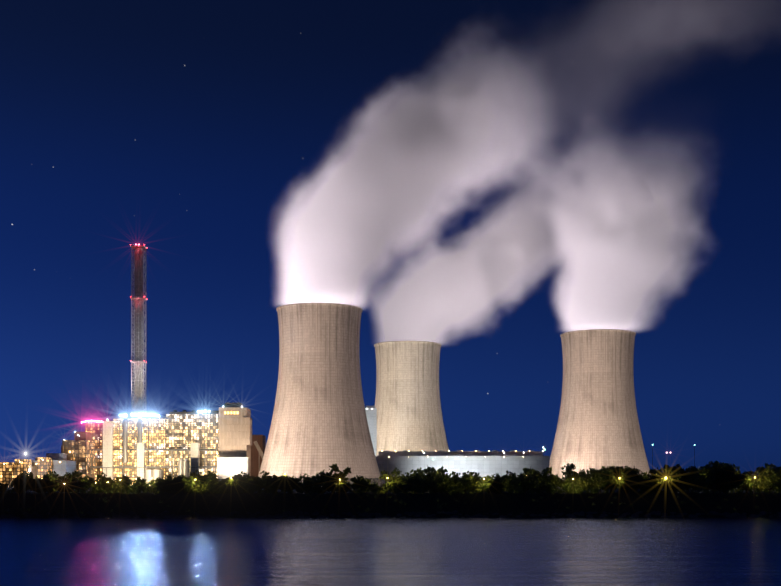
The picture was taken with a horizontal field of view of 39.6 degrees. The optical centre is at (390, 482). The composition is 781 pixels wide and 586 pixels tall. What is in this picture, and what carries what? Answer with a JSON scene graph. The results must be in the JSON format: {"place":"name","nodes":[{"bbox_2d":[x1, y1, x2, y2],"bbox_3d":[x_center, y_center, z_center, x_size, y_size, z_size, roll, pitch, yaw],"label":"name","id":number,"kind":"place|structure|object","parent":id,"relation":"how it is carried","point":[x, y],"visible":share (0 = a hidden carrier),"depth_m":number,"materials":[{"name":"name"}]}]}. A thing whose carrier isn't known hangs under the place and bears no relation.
{"place":"outdoors","nodes":[
{"label":"outdoors","id":0,"kind":"place"},
{"bbox_2d":[0,517,780,585],"bbox_3d":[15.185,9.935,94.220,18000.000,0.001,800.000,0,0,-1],"label":"river water","id":1,"kind":"structure","parent":0,"point":[677,551],"depth_m":155.40,"materials":[{"name":"liquid"}]},
{"bbox_2d":[0,486,780,517],"bbox_3d":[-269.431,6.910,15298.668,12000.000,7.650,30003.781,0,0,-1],"label":"bank ground","id":2,"kind":"structure","parent":0,"point":[272,504],"depth_m":312.33,"materials":[{"name":"black plant"}]},
{"bbox_2d":[0,481,9,491],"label":"tree","id":3,"kind":"object","parent":2,"relation":"on","point":[4,486],"visible":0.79,"depth_m":320.38,"materials":[{"name":"green plant"}]},
{"bbox_2d":[0,462,14,486],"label":"yard hut","id":4,"kind":"object","parent":2,"relation":"on","point":[7,472],"visible":0.5,"depth_m":828.59,"materials":[{"name":"brown"}]},
{"bbox_2d":[8,471,33,488],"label":"tree","id":5,"kind":"object","parent":2,"relation":"on","point":[26,474],"visible":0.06,"depth_m":338.81,"materials":[{"name":"green plant"}]},
{"bbox_2d":[15,459,30,477],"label":"yard hut","id":6,"kind":"object","parent":2,"relation":"on","point":[24,465],"visible":0.43,"depth_m":833.77,"materials":[{"name":"brown"}]},
{"bbox_2d":[12,474,35,492],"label":"tree","id":7,"kind":"object","parent":2,"relation":"on","point":[19,482],"visible":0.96,"depth_m":320.23,"materials":[{"name":"green plant"}]},
{"bbox_2d":[31,466,36,477],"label":"shed","id":8,"kind":"structure","parent":2,"relation":"on","point":[34,470],"depth_m":881.10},
{"bbox_2d":[29,475,44,492],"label":"tree","id":9,"kind":"object","parent":2,"relation":"on","point":[35,489],"visible":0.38,"depth_m":322.08,"materials":[{"name":"green plant"}]},
{"bbox_2d":[37,457,51,478],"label":"yard hut","id":10,"kind":"object","parent":2,"relation":"on","point":[44,466],"visible":0.57,"depth_m":873.84,"materials":[{"name":"brown"}]},
{"bbox_2d":[35,474,55,492],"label":"tree","id":11,"kind":"object","parent":2,"relation":"on","point":[45,482],"visible":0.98,"depth_m":320.27,"materials":[{"name":"green plant"}]},
{"bbox_2d":[31,460,75,478],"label":"shed","id":12,"kind":"structure","parent":2,"relation":"on","point":[63,467],"depth_m":889.04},
{"bbox_2d":[46,453,66,459],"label":"shed","id":13,"kind":"structure","parent":12,"relation":"on","point":[58,456],"depth_m":903.88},
{"bbox_2d":[47,471,66,490],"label":"tree","id":14,"kind":"object","parent":2,"relation":"on","point":[57,480],"visible":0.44,"depth_m":328.68,"materials":[{"name":"green plant"}]},
{"bbox_2d":[62,482,74,492],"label":"tree","id":15,"kind":"object","parent":2,"relation":"on","point":[67,488],"visible":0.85,"depth_m":322.11,"materials":[{"name":"green plant"}]},
{"bbox_2d":[67,454,74,460],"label":"building","id":16,"kind":"structure","parent":2,"relation":"on","point":[70,457],"depth_m":914.05,"materials":[{"name":"brown"}]},
{"bbox_2d":[62,440,85,473],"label":"steel framework","id":17,"kind":"object","parent":2,"relation":"on","point":[74,450],"visible":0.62,"depth_m":918.05,"materials":[{"name":"grey metal"}]},
{"bbox_2d":[63,440,93,478],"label":"annex","id":18,"kind":"object","parent":2,"relation":"on","point":[68,446],"visible":0.29,"depth_m":919.20,"materials":[{"name":"brown"}]},
{"bbox_2d":[74,432,91,440],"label":"annex","id":19,"kind":"object","parent":18,"relation":"on","point":[85,436],"visible":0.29,"depth_m":924.18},
{"bbox_2d":[64,470,93,492],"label":"tree","id":20,"kind":"object","parent":2,"relation":"on","point":[74,474],"visible":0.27,"depth_m":327.55,"materials":[{"name":"green plant"}]},
{"bbox_2d":[70,476,93,493],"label":"tree","id":21,"kind":"object","parent":2,"relation":"on","point":[81,484],"visible":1,"depth_m":320.22,"materials":[{"name":"green plant"}]},
{"bbox_2d":[86,421,102,481],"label":"boiler house","id":22,"kind":"structure","parent":2,"relation":"on","point":[98,435],"depth_m":945.30,"materials":[{"name":"brown"}]},
{"bbox_2d":[91,481,106,493],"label":"tree","id":23,"kind":"object","parent":2,"relation":"on","point":[100,487],"visible":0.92,"depth_m":321.74,"materials":[{"name":"green plant"}]},
{"bbox_2d":[91,473,113,491],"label":"tree","id":24,"kind":"object","parent":2,"relation":"on","point":[108,481],"visible":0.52,"depth_m":328.18,"materials":[{"name":"green plant"}]},
{"bbox_2d":[109,482,120,492],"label":"tree","id":25,"kind":"object","parent":2,"relation":"on","point":[114,486],"visible":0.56,"depth_m":323.55,"materials":[{"name":"green plant"}]},
{"bbox_2d":[114,480,129,492],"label":"tree","id":26,"kind":"object","parent":2,"relation":"on","point":[124,486],"visible":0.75,"depth_m":324.43,"materials":[{"name":"green plant"}]},
{"bbox_2d":[115,475,132,491],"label":"tree","id":27,"kind":"object","parent":2,"relation":"on","point":[125,478],"visible":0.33,"depth_m":328.48,"materials":[{"name":"green plant"}]},
{"bbox_2d":[129,476,146,493],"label":"tree","id":28,"kind":"object","parent":2,"relation":"on","point":[139,483],"visible":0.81,"depth_m":321.75,"materials":[{"name":"green plant"}]},
{"bbox_2d":[114,419,164,483],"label":"boiler house","id":29,"kind":"structure","parent":2,"relation":"on","point":[156,438],"depth_m":939.96,"materials":[{"name":"brown"}]},
{"bbox_2d":[130,244,146,416],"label":"chimney","id":30,"kind":"object","parent":29,"relation":"on","point":[143,361],"visible":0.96,"depth_m":956.65,"materials":[{"name":"silver metal"}]},
{"bbox_2d":[135,245,142,416],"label":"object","id":31,"kind":"object","parent":29,"relation":"on","point":[138,341],"visible":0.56,"depth_m":960.41,"materials":[{"name":"grey"}]},
{"bbox_2d":[103,421,199,479],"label":"boiler house shafts","id":32,"kind":"object","parent":29,"relation":"attached to","point":[108,445],"visible":0.62,"depth_m":934.02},
{"bbox_2d":[113,418,165,480],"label":"steel framework","id":33,"kind":"object","parent":2,"relation":"on","point":[130,428],"visible":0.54,"depth_m":938.88,"materials":[{"name":"grey metal"}]},
{"bbox_2d":[141,482,153,492],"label":"tree","id":34,"kind":"object","parent":2,"relation":"on","point":[147,489],"visible":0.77,"depth_m":321.62,"materials":[{"name":"green plant"}]},
{"bbox_2d":[90,414,216,485],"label":"pipes","id":35,"kind":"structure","parent":2,"relation":"on","point":[183,466],"depth_m":934.80,"materials":[{"name":"grey metal"}]},
{"bbox_2d":[88,410,218,420],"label":"boiler house roof plant","id":36,"kind":"object","parent":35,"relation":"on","point":[193,412],"visible":0.62,"depth_m":941.78,"materials":[{"name":"grey metal"}]},
{"bbox_2d":[120,410,209,417],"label":"rooftop lights","id":37,"kind":"object","parent":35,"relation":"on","point":[148,415],"visible":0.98,"depth_m":939.29,"materials":[{"name":"grey"}]},
{"bbox_2d":[149,477,168,491],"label":"tree","id":38,"kind":"object","parent":2,"relation":"on","point":[156,484],"visible":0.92,"depth_m":320.89,"materials":[{"name":"green plant"}]},
{"bbox_2d":[172,474,196,493],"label":"tree","id":39,"kind":"object","parent":2,"relation":"on","point":[180,482],"visible":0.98,"depth_m":321.18,"materials":[{"name":"green plant"}]},
{"bbox_2d":[166,414,217,476],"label":"steel framework","id":40,"kind":"object","parent":2,"relation":"on","point":[183,445],"visible":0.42,"depth_m":942.72,"materials":[{"name":"grey metal"}]},
{"bbox_2d":[166,414,218,477],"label":"boiler house","id":41,"kind":"structure","parent":2,"relation":"on","point":[173,436],"depth_m":943.84,"materials":[{"name":"brown"}]},
{"bbox_2d":[188,478,205,492],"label":"tree","id":42,"kind":"object","parent":2,"relation":"on","point":[199,486],"visible":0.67,"depth_m":323.63,"materials":[{"name":"green plant"}]},
{"bbox_2d":[190,470,207,481],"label":"tree","id":43,"kind":"object","parent":2,"relation":"on","point":[203,477],"visible":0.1,"depth_m":337.55,"materials":[{"name":"green plant"}]},
{"bbox_2d":[203,482,215,493],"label":"tree","id":44,"kind":"object","parent":2,"relation":"on","point":[209,487],"visible":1,"depth_m":321.53,"materials":[{"name":"green plant"}]},
{"bbox_2d":[204,470,219,490],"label":"tree","id":45,"kind":"object","parent":2,"relation":"on","point":[212,478],"visible":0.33,"depth_m":327.43,"materials":[{"name":"green plant"}]},
{"bbox_2d":[222,477,242,493],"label":"tree","id":46,"kind":"object","parent":2,"relation":"on","point":[230,485],"visible":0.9,"depth_m":324.87,"materials":[{"name":"green plant"}]},
{"bbox_2d":[217,457,249,480],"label":"building","id":47,"kind":"structure","parent":2,"relation":"on","point":[228,467],"depth_m":931.51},
{"bbox_2d":[219,402,251,477],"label":"bunker tower","id":48,"kind":"structure","parent":2,"relation":"on","point":[235,434],"depth_m":941.52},
{"bbox_2d":[233,481,244,492],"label":"tree","id":49,"kind":"object","parent":2,"relation":"on","point":[238,484],"visible":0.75,"depth_m":324.72,"materials":[{"name":"green plant"}]},
{"bbox_2d":[232,473,253,492],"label":"tree","id":50,"kind":"object","parent":2,"relation":"on","point":[236,477],"visible":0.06,"depth_m":336.87,"materials":[{"name":"green plant"}]},
{"bbox_2d":[245,476,264,486],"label":"tree","id":51,"kind":"object","parent":2,"relation":"on","point":[258,482],"visible":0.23,"depth_m":331.04,"materials":[{"name":"green plant"}]},
{"bbox_2d":[251,435,265,477],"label":"brown block","id":52,"kind":"structure","parent":2,"relation":"on","point":[260,440],"depth_m":1001.78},
{"bbox_2d":[253,441,263,470],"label":"conveyor gallery","id":53,"kind":"object","parent":2,"relation":"on","point":[261,454],"visible":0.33,"depth_m":990.27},
{"bbox_2d":[255,471,271,491],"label":"tree","id":54,"kind":"object","parent":2,"relation":"on","point":[265,474],"visible":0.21,"depth_m":336.63,"materials":[{"name":"green plant"}]},
{"bbox_2d":[262,475,282,493],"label":"tree","id":55,"kind":"object","parent":2,"relation":"on","point":[267,483],"visible":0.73,"depth_m":321.74,"materials":[{"name":"green plant"}]},
{"bbox_2d":[270,474,295,493],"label":"tree","id":56,"kind":"object","parent":2,"relation":"on","point":[286,483],"visible":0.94,"depth_m":321.06,"materials":[{"name":"green plant"}]},
{"bbox_2d":[300,475,325,486],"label":"tree","id":57,"kind":"object","parent":2,"relation":"on","point":[309,479],"visible":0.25,"depth_m":332.48,"materials":[{"name":"green plant"}]},
{"bbox_2d":[258,302,382,485],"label":"cooling tower","id":58,"kind":"structure","parent":2,"relation":"on","point":[319,422],"depth_m":957.33,"materials":[{"name":"concrete"}]},
{"bbox_2d":[315,474,340,493],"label":"tree","id":59,"kind":"object","parent":2,"relation":"on","point":[327,486],"visible":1,"depth_m":321.51,"materials":[{"name":"green plant"}]},
{"bbox_2d":[315,464,351,491],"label":"tree","id":60,"kind":"object","parent":2,"relation":"on","point":[335,469],"visible":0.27,"depth_m":336.89,"materials":[{"name":"green plant"}]},
{"bbox_2d":[331,477,349,493],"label":"tree","id":61,"kind":"object","parent":2,"relation":"on","point":[341,485],"visible":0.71,"depth_m":321.91,"materials":[{"name":"green plant"}]},
{"bbox_2d":[337,482,351,493],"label":"tree","id":62,"kind":"object","parent":2,"relation":"on","point":[347,489],"visible":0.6,"depth_m":322.58,"materials":[{"name":"green plant"}]},
{"bbox_2d":[350,475,370,493],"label":"tree","id":63,"kind":"object","parent":2,"relation":"on","point":[360,483],"visible":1,"depth_m":323.18,"materials":[{"name":"green plant"}]},
{"bbox_2d":[365,408,376,455],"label":"building","id":64,"kind":"structure","parent":2,"relation":"on","point":[371,415],"depth_m":1173.78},
{"bbox_2d":[368,482,383,492],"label":"tree","id":65,"kind":"object","parent":2,"relation":"on","point":[375,488],"visible":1,"depth_m":322.56,"materials":[{"name":"green plant"}]},
{"bbox_2d":[0,484,780,513],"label":"dike scrub bush","id":66,"kind":"object","parent":2,"relation":"on","point":[559,491],"visible":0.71,"depth_m":322.63,"materials":[{"name":"green plant"}]},
{"bbox_2d":[379,468,408,488],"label":"tree","id":67,"kind":"object","parent":2,"relation":"on","point":[392,479],"visible":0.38,"depth_m":331.90,"materials":[{"name":"green plant"}]},
{"bbox_2d":[388,482,400,493],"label":"tree","id":68,"kind":"object","parent":2,"relation":"on","point":[396,485],"visible":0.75,"depth_m":322.49,"materials":[{"name":"green plant"}]},
{"bbox_2d":[43,477,753,493],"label":"street lamp poles","id":69,"kind":"object","parent":2,"relation":"on","point":[387,486],"visible":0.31,"depth_m":324.42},
{"bbox_2d":[398,475,415,493],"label":"tree","id":70,"kind":"object","parent":2,"relation":"on","point":[407,484],"visible":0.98,"depth_m":322.28,"materials":[{"name":"green plant"}]},
{"bbox_2d":[374,341,448,455],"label":"cooling tower","id":71,"kind":"structure","parent":2,"relation":"on","point":[408,407],"depth_m":1229.84,"materials":[{"name":"concrete"}]},
{"bbox_2d":[403,469,429,492],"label":"tree","id":72,"kind":"object","parent":2,"relation":"on","point":[414,475],"visible":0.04,"depth_m":330.92,"materials":[{"name":"green plant"}]},
{"bbox_2d":[412,475,434,492],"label":"tree","id":73,"kind":"object","parent":2,"relation":"on","point":[417,482],"visible":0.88,"depth_m":322.15,"materials":[{"name":"green plant"}]},
{"bbox_2d":[415,464,434,491],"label":"tree","id":74,"kind":"object","parent":2,"relation":"on","point":[422,472],"visible":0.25,"depth_m":331.78,"materials":[{"name":"green plant"}]},
{"bbox_2d":[421,469,445,493],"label":"tree","id":75,"kind":"object","parent":2,"relation":"on","point":[437,482],"visible":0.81,"depth_m":322.12,"materials":[{"name":"green plant"}]},
{"bbox_2d":[425,466,456,492],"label":"tree","id":76,"kind":"object","parent":2,"relation":"on","point":[447,477],"visible":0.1,"depth_m":330.77,"materials":[{"name":"green plant"}]},
{"bbox_2d":[440,481,454,493],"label":"tree","id":77,"kind":"object","parent":2,"relation":"on","point":[446,489],"visible":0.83,"depth_m":323.61,"materials":[{"name":"green plant"}]},
{"bbox_2d":[374,450,548,483],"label":"storage tank","id":78,"kind":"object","parent":2,"relation":"on","point":[493,462],"depth_m":1098.01,"materials":[{"name":"metal"}]},
{"bbox_2d":[448,472,478,493],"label":"tree","id":79,"kind":"object","parent":2,"relation":"on","point":[465,483],"visible":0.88,"depth_m":322.86,"materials":[{"name":"green plant"}]},
{"bbox_2d":[456,471,482,491],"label":"tree","id":80,"kind":"object","parent":2,"relation":"on","point":[474,478],"visible":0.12,"depth_m":332.02,"materials":[{"name":"green plant"}]},
{"bbox_2d":[472,482,482,492],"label":"tree","id":81,"kind":"object","parent":2,"relation":"on","point":[480,489],"visible":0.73,"depth_m":324.28,"materials":[{"name":"green plant"}]},
{"bbox_2d":[477,475,497,493],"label":"tree","id":82,"kind":"object","parent":2,"relation":"on","point":[489,483],"visible":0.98,"depth_m":324.79,"materials":[{"name":"green plant"}]},
{"bbox_2d":[500,470,515,480],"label":"tree","id":83,"kind":"object","parent":2,"relation":"on","point":[506,475],"depth_m":338.88,"materials":[{"name":"green plant"}]},
{"bbox_2d":[500,474,523,493],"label":"tree","id":84,"kind":"object","parent":2,"relation":"on","point":[510,483],"visible":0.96,"depth_m":322.27,"materials":[{"name":"green plant"}]},
{"bbox_2d":[516,467,544,493],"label":"tree","id":85,"kind":"object","parent":2,"relation":"on","point":[530,480],"visible":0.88,"depth_m":323.29,"materials":[{"name":"green plant"}]},
{"bbox_2d":[532,480,545,491],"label":"tree","id":86,"kind":"object","parent":2,"relation":"on","point":[542,485],"visible":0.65,"depth_m":325.88,"materials":[{"name":"green plant"}]},
{"bbox_2d":[534,467,561,492],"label":"tree","id":87,"kind":"object","parent":2,"relation":"on","point":[553,479],"visible":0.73,"depth_m":331.64,"materials":[{"name":"green plant"}]},
{"bbox_2d":[541,482,557,492],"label":"tree","id":88,"kind":"object","parent":2,"relation":"on","point":[551,485],"visible":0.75,"depth_m":323.84,"materials":[{"name":"green plant"}]},
{"bbox_2d":[562,482,574,492],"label":"tree","id":89,"kind":"object","parent":2,"relation":"on","point":[565,485],"visible":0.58,"depth_m":324.27,"materials":[{"name":"green plant"}]},
{"bbox_2d":[563,476,578,486],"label":"tree","id":90,"kind":"object","parent":2,"relation":"on","point":[568,479],"visible":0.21,"depth_m":330.56,"materials":[{"name":"green plant"}]},
{"bbox_2d":[560,462,582,490],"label":"tree","id":91,"kind":"object","parent":2,"relation":"on","point":[569,471],"visible":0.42,"depth_m":339.26,"materials":[{"name":"green plant"}]},
{"bbox_2d":[571,477,593,492],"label":"tree","id":92,"kind":"object","parent":2,"relation":"on","point":[579,483],"visible":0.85,"depth_m":327.02,"materials":[{"name":"green plant"}]},
{"bbox_2d":[581,469,596,489],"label":"tree","id":93,"kind":"object","parent":2,"relation":"on","point":[593,473],"visible":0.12,"depth_m":333.37,"materials":[{"name":"green plant"}]},
{"bbox_2d":[579,468,601,488],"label":"tree","id":94,"kind":"object","parent":2,"relation":"on","point":[584,473],"visible":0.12,"depth_m":340.97,"materials":[{"name":"green plant"}]},
{"bbox_2d":[583,468,613,492],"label":"tree","id":95,"kind":"object","parent":2,"relation":"on","point":[597,482],"visible":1,"depth_m":324.70,"materials":[{"name":"green plant"}]},
{"bbox_2d":[549,329,650,479],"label":"cooling tower","id":96,"kind":"structure","parent":2,"relation":"on","point":[598,427],"depth_m":1109.29,"materials":[{"name":"concrete"}]},
{"bbox_2d":[595,466,626,492],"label":"tree","id":97,"kind":"object","parent":2,"relation":"on","point":[614,483],"visible":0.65,"depth_m":325.79,"materials":[{"name":"green plant"}]},
{"bbox_2d":[613,466,636,490],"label":"tree","id":98,"kind":"object","parent":2,"relation":"on","point":[625,476],"visible":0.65,"depth_m":325.47,"materials":[{"name":"green plant"}]},
{"bbox_2d":[622,466,648,491],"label":"tree","id":99,"kind":"object","parent":2,"relation":"on","point":[636,471],"visible":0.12,"depth_m":342.60,"materials":[{"name":"green plant"}]},
{"bbox_2d":[630,472,653,492],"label":"tree","id":100,"kind":"object","parent":2,"relation":"on","point":[644,486],"visible":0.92,"depth_m":325.21,"materials":[{"name":"green plant"}]},
{"bbox_2d":[646,470,667,492],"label":"tree","id":101,"kind":"object","parent":2,"relation":"on","point":[656,482],"visible":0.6,"depth_m":325.55,"materials":[{"name":"green plant"}]},
{"bbox_2d":[651,466,687,489],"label":"tree","id":102,"kind":"object","parent":2,"relation":"on","point":[666,484],"visible":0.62,"depth_m":324.28,"materials":[{"name":"green plant"}]},
{"bbox_2d":[660,464,690,492],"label":"tree","id":103,"kind":"object","parent":2,"relation":"on","point":[680,483],"visible":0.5,"depth_m":324.42,"materials":[{"name":"green plant"}]},
{"bbox_2d":[680,466,709,493],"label":"tree","id":104,"kind":"object","parent":2,"relation":"on","point":[693,479],"visible":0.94,"depth_m":325.10,"materials":[{"name":"green plant"}]},
{"bbox_2d":[686,463,719,492],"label":"tree","id":105,"kind":"object","parent":2,"relation":"on","point":[711,476],"visible":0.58,"depth_m":327.14,"materials":[{"name":"green plant"}]},
{"bbox_2d":[702,461,735,492],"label":"tree","id":106,"kind":"object","parent":2,"relation":"on","point":[716,465],"visible":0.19,"depth_m":331.01,"materials":[{"name":"green plant"}]},
{"bbox_2d":[709,466,738,493],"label":"tree","id":107,"kind":"object","parent":2,"relation":"on","point":[718,486],"visible":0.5,"depth_m":326.31,"materials":[{"name":"green plant"}]},
{"bbox_2d":[719,466,748,493],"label":"tree","id":108,"kind":"object","parent":2,"relation":"on","point":[740,481],"visible":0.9,"depth_m":325.28,"materials":[{"name":"green plant"}]},
{"bbox_2d":[742,474,756,493],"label":"tree","id":109,"kind":"object","parent":2,"relation":"on","point":[749,485],"visible":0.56,"depth_m":326.92,"materials":[{"name":"green plant"}]},
{"bbox_2d":[756,462,772,489],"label":"tree","id":110,"kind":"object","parent":2,"relation":"on","point":[759,469],"visible":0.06,"depth_m":343.54,"materials":[{"name":"green plant"}]},
{"bbox_2d":[752,465,780,493],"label":"tree","id":111,"kind":"object","parent":2,"relation":"on","point":[767,480],"visible":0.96,"depth_m":326.42,"materials":[{"name":"green plant"}]},
{"bbox_2d":[0,0,780,474],"label":"sky","id":112,"kind":"structure","parent":0,"point":[489,182],"materials":[{"name":"blue"}]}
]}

